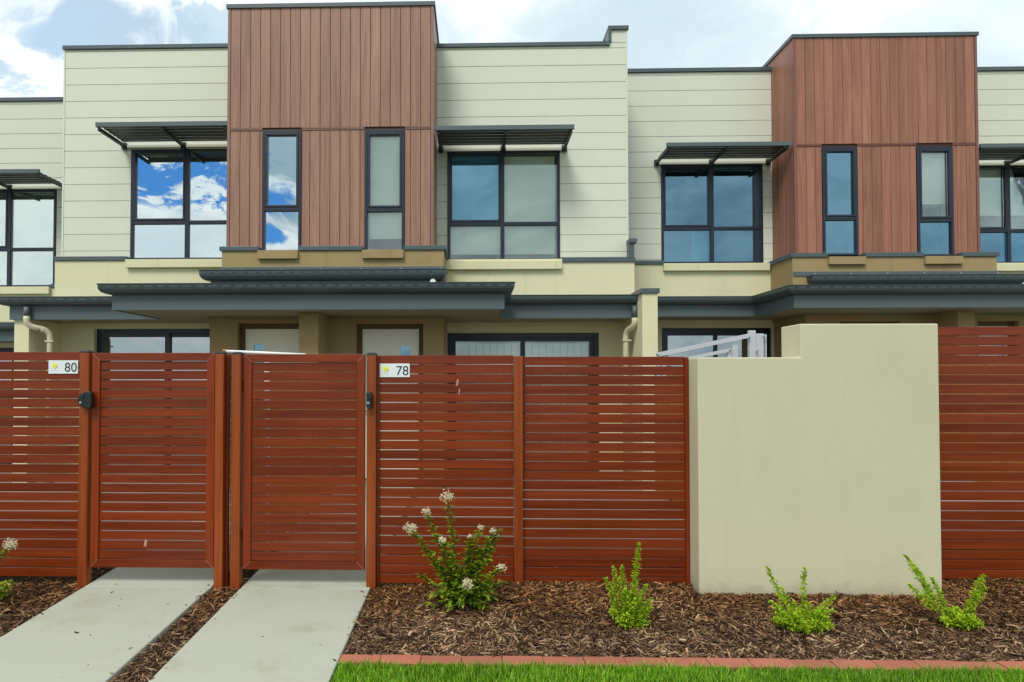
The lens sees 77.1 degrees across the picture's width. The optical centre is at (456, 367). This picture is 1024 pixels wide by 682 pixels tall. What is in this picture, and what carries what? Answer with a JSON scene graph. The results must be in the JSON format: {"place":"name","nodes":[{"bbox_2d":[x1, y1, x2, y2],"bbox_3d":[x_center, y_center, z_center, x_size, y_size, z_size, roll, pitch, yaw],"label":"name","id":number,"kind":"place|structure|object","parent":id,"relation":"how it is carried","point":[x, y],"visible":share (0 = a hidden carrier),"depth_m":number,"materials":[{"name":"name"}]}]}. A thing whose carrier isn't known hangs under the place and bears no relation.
{"place":"outdoors","nodes":[
{"label":"outdoors","id":0,"kind":"place"},
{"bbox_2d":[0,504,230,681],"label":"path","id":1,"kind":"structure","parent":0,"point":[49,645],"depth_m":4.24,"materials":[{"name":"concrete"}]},
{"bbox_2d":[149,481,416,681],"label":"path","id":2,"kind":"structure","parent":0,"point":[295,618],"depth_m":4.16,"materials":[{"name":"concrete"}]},
{"bbox_2d":[0,478,683,551],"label":"yard","id":3,"kind":"structure","parent":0,"point":[332,494],"depth_m":7.71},
{"bbox_2d":[222,349,305,532],"bbox_3d":[-1.700,0.772,5.643,0.736,1.863,0.057,0,-1,1],"label":"clothes line","id":4,"kind":"object","parent":3,"relation":"on","point":[247,352],"visible":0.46,"depth_m":5.64,"materials":[{"name":"white plastic"}]},
{"bbox_2d":[252,371,335,541],"bbox_3d":[-1.710,0.835,6.906,0.062,1.690,3.450,0,-1,1],"label":"paling fence","id":5,"kind":"object","parent":3,"relation":"on","point":[293,437],"visible":0.03,"depth_m":6.73,"materials":[{"name":"brown wood"}]},
{"bbox_2d":[0,1,659,490],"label":"townhouse","id":6,"kind":"structure","parent":3,"relation":"on","point":[396,177],"depth_m":10.29,"materials":[{"name":"paint"}]},
{"bbox_2d":[97,329,209,473],"bbox_3d":[-4.794,0.562,10.595,2.340,2.390,0.090,0,-1,1],"label":"sliding door","id":7,"kind":"structure","parent":6,"relation":"in","point":[108,340],"depth_m":10.60,"materials":[{"name":"clear glass"}]},
{"bbox_2d":[130,148,226,258],"bbox_3d":[-4.538,-2.719,10.702,1.830,1.855,0.084,0,-1,1],"label":"window","id":8,"kind":"structure","parent":6,"relation":"in","point":[178,206],"depth_m":10.70,"materials":[{"name":"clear glass"}]},
{"bbox_2d":[245,329,298,362],"bbox_3d":[-2.732,0.536,9.516,0.832,2.206,0.040,0,-1,1],"label":"front door","id":9,"kind":"structure","parent":6,"relation":"in","point":[273,340],"depth_m":9.52,"materials":[{"name":"paint"}]},
{"bbox_2d":[262,130,301,250],"bbox_3d":[-2.690,-2.704,9.853,0.600,1.880,0.084,0,-1,1],"label":"window","id":10,"kind":"structure","parent":6,"relation":"in","point":[281,149],"depth_m":9.84,"materials":[{"name":"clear glass"}]},
{"bbox_2d":[364,130,404,249],"bbox_3d":[-1.103,-2.698,9.910,0.610,1.870,0.282,0,-1,1],"label":"window","id":11,"kind":"structure","parent":6,"relation":"in","point":[384,149],"depth_m":9.88,"materials":[{"name":"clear glass"}]},
{"bbox_2d":[363,329,418,477],"bbox_3d":[-0.980,0.537,9.440,0.837,2.201,0.099,0,-1,1],"label":"front door","id":12,"kind":"structure","parent":6,"relation":"in","point":[378,341],"depth_m":9.47,"materials":[{"name":"paint"}]},
{"bbox_2d":[448,150,559,258],"bbox_3d":[0.770,-2.662,10.661,1.845,1.830,0.282,0,-1,1],"label":"window","id":13,"kind":"structure","parent":6,"relation":"in","point":[502,204],"depth_m":10.64,"materials":[{"name":"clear glass"}]},
{"bbox_2d":[447,333,598,470],"bbox_3d":[1.070,0.599,10.462,2.450,2.310,0.134,0,-1,1],"label":"sliding door","id":14,"kind":"structure","parent":6,"relation":"in","point":[523,349],"depth_m":10.52,"materials":[{"name":"clear glass"}]},
{"bbox_2d":[654,375,683,500],"bbox_3d":[2.755,0.848,7.064,0.062,1.670,3.900,0,-1,1],"label":"paling fence","id":15,"kind":"object","parent":3,"relation":"on","point":[670,432],"visible":0.04,"depth_m":8.27,"materials":[{"name":"brown wood"}]},
{"bbox_2d":[656,330,766,375],"bbox_3d":[2.439,0.556,6.115,1.044,1.815,0.085,0,-1,1],"label":"clothes line","id":16,"kind":"object","parent":15,"relation":"attached to","point":[757,345],"visible":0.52,"depth_m":6.11,"materials":[{"name":"grey metal"}]},
{"bbox_2d":[0,549,1023,681],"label":"mulch bed","id":17,"kind":"object","parent":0,"point":[17,578],"visible":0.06,"depth_m":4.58,"materials":[{"name":"wood"}]},
{"bbox_2d":[0,537,17,600],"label":"flowering shrub","id":18,"kind":"object","parent":17,"relation":"on","point":[6,548],"visible":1,"depth_m":4.66,"materials":[{"name":"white plant"}]},
{"bbox_2d":[0,350,94,589],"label":"slat fence","id":19,"kind":"object","parent":17,"relation":"on","point":[50,543],"visible":0.8,"depth_m":5.07,"materials":[{"name":"red wood"}]},
{"bbox_2d":[48,360,77,373],"bbox_3d":[-3.121,-0.002,5.075,0.238,0.106,0.007,0,-1,1],"label":"number sign","id":20,"kind":"object","parent":19,"relation":"attached to","point":[63,366],"visible":1,"depth_m":5.07,"materials":[{"name":"white plastic"}]},
{"bbox_2d":[214,351,243,592],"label":"gate posts","id":21,"kind":"object","parent":17,"relation":"on","point":[226,494],"visible":0.81,"depth_m":4.98,"materials":[{"name":"red wood"}]},
{"bbox_2d":[77,353,214,567],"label":"gate","id":22,"kind":"structure","parent":21,"relation":"attached to","point":[105,552],"depth_m":5.02,"materials":[{"name":"red wood"}]},
{"bbox_2d":[242,354,371,569],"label":"gate","id":23,"kind":"structure","parent":21,"relation":"attached to","point":[341,555],"depth_m":4.99,"materials":[{"name":"red wood"}]},
{"bbox_2d":[403,489,506,612],"bbox_3d":[0.006,1.291,4.529,0.720,0.846,0.481,-1,-1,27],"label":"flowering shrub","id":24,"kind":"object","parent":17,"relation":"on","point":[463,590],"visible":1,"depth_m":4.52,"materials":[{"name":"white plant"}]},
{"bbox_2d":[366,353,689,589],"bbox_3d":[0.544,0.862,4.949,2.487,1.953,0.090,0,-1,1],"label":"slat fence","id":25,"kind":"object","parent":17,"relation":"on","point":[572,560],"visible":0.82,"depth_m":4.96,"materials":[{"name":"red wood"}]},
{"bbox_2d":[380,364,409,376],"bbox_3d":[-0.488,0.025,5.005,0.238,0.106,0.007,0,-1,1],"label":"number sign","id":26,"kind":"object","parent":25,"relation":"attached to","point":[394,370],"visible":1,"depth_m":5.00,"materials":[{"name":"white plastic"}]},
{"bbox_2d":[603,542,653,631],"bbox_3d":[1.127,1.445,4.231,0.322,0.590,0.182,0,-1,-15],"label":"lime bush","id":27,"kind":"object","parent":17,"relation":"on","point":[629,617],"visible":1,"depth_m":4.22,"materials":[{"name":"green plant"}]},
{"bbox_2d":[338,654,1023,672],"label":"brick edging","id":28,"kind":"object","parent":17,"relation":"on","point":[734,663],"visible":0.41,"depth_m":3.71,"materials":[{"name":"red brick"}]},
{"bbox_2d":[765,565,836,634],"bbox_3d":[2.247,1.526,4.171,0.392,0.446,0.321,1,-1,-29],"label":"lime bush","id":29,"kind":"object","parent":17,"relation":"on","point":[807,621],"visible":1,"depth_m":4.16,"materials":[{"name":"green plant"}]},
{"bbox_2d":[689,324,941,596],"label":"rendered wall","id":30,"kind":"structure","parent":17,"relation":"on","point":[814,449],"depth_m":4.71,"materials":[{"name":"beige paint"}]},
{"bbox_2d":[903,554,987,632],"bbox_3d":[3.236,1.487,4.217,0.555,0.493,0.248,0,-1,1],"label":"lime bush","id":31,"kind":"object","parent":17,"relation":"on","point":[956,616],"visible":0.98,"depth_m":4.22,"materials":[{"name":"green plant"}]},
{"bbox_2d":[938,327,1023,578],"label":"slat fence","id":32,"kind":"object","parent":17,"relation":"on","point":[958,531],"depth_m":4.88,"materials":[{"name":"red wood"}]},
{"bbox_2d":[0,0,1023,97],"label":"sky","id":33,"kind":"structure","parent":0,"point":[33,33],"materials":[{"name":"white"}]},
{"bbox_2d":[330,657,1023,681],"bbox_3d":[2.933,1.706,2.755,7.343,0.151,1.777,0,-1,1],"label":"lawn grass","id":34,"kind":"structure","parent":0,"point":[673,674],"depth_m":3.56,"materials":[{"name":"green plant"}]},
{"bbox_2d":[940,481,1023,530],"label":"yard","id":35,"kind":"structure","parent":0,"point":[978,510],"depth_m":6.83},
{"bbox_2d":[628,31,1023,432],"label":"townhouse","id":36,"kind":"structure","parent":35,"relation":"on","point":[851,178],"depth_m":10.95,"materials":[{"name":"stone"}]},
{"bbox_2d":[661,164,762,262],"bbox_3d":[4.681,-2.817,11.862,1.840,1.840,0.282,0,-1,1],"label":"window","id":37,"kind":"structure","parent":36,"relation":"in","point":[698,239],"depth_m":11.75,"materials":[{"name":"clear glass"}]},
{"bbox_2d":[662,328,770,365],"bbox_3d":[4.697,0.459,11.649,1.980,2.340,0.090,0,-1,1],"label":"sliding door","id":38,"kind":"structure","parent":36,"relation":"in","point":[672,338],"depth_m":11.66,"materials":[{"name":"black glass"}]},
{"bbox_2d":[821,147,858,255],"bbox_3d":[6.524,-2.820,11.013,0.590,1.850,0.282,0,-1,1],"label":"window","id":39,"kind":"structure","parent":36,"relation":"in","point":[852,153],"depth_m":10.89,"materials":[{"name":"clear glass"}]},
{"bbox_2d":[916,147,954,255],"bbox_3d":[8.108,-2.806,10.972,0.600,1.860,0.282,0,-1,1],"label":"window","id":40,"kind":"structure","parent":36,"relation":"in","point":[934,165],"depth_m":10.89,"materials":[{"name":"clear glass"}]},
{"bbox_2d":[978,326,1007,355],"bbox_3d":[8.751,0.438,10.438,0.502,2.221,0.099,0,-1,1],"label":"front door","id":41,"kind":"structure","parent":36,"relation":"in","point":[978,326],"depth_m":10.47,"materials":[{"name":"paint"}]},
{"bbox_2d":[979,165,1023,262],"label":"window","id":42,"kind":"structure","parent":36,"relation":"in","point":[1012,176],"depth_m":11.64,"materials":[{"name":"clear glass"}]},
{"bbox_2d":[938,355,1023,481],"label":"paling fence","id":43,"kind":"object","parent":35,"relation":"on","point":[981,413],"visible":0.05,"depth_m":8.67,"materials":[{"name":"brown wood"}]},
{"label":"ground","id":44,"kind":"structure","parent":0,"visible":0},
{"bbox_2d":[0,97,62,463],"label":"townhouse","id":45,"kind":"structure","parent":44,"relation":"on","point":[31,141],"depth_m":12.09,"materials":[{"name":"paint"}]},
{"bbox_2d":[0,348,13,463],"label":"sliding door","id":46,"kind":"structure","parent":45,"relation":"in","point":[1,349],"depth_m":11.96,"materials":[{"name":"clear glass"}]},
{"bbox_2d":[0,189,56,286],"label":"window","id":47,"kind":"structure","parent":45,"relation":"in","point":[27,217],"depth_m":12.09,"materials":[{"name":"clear glass"}]}
]}

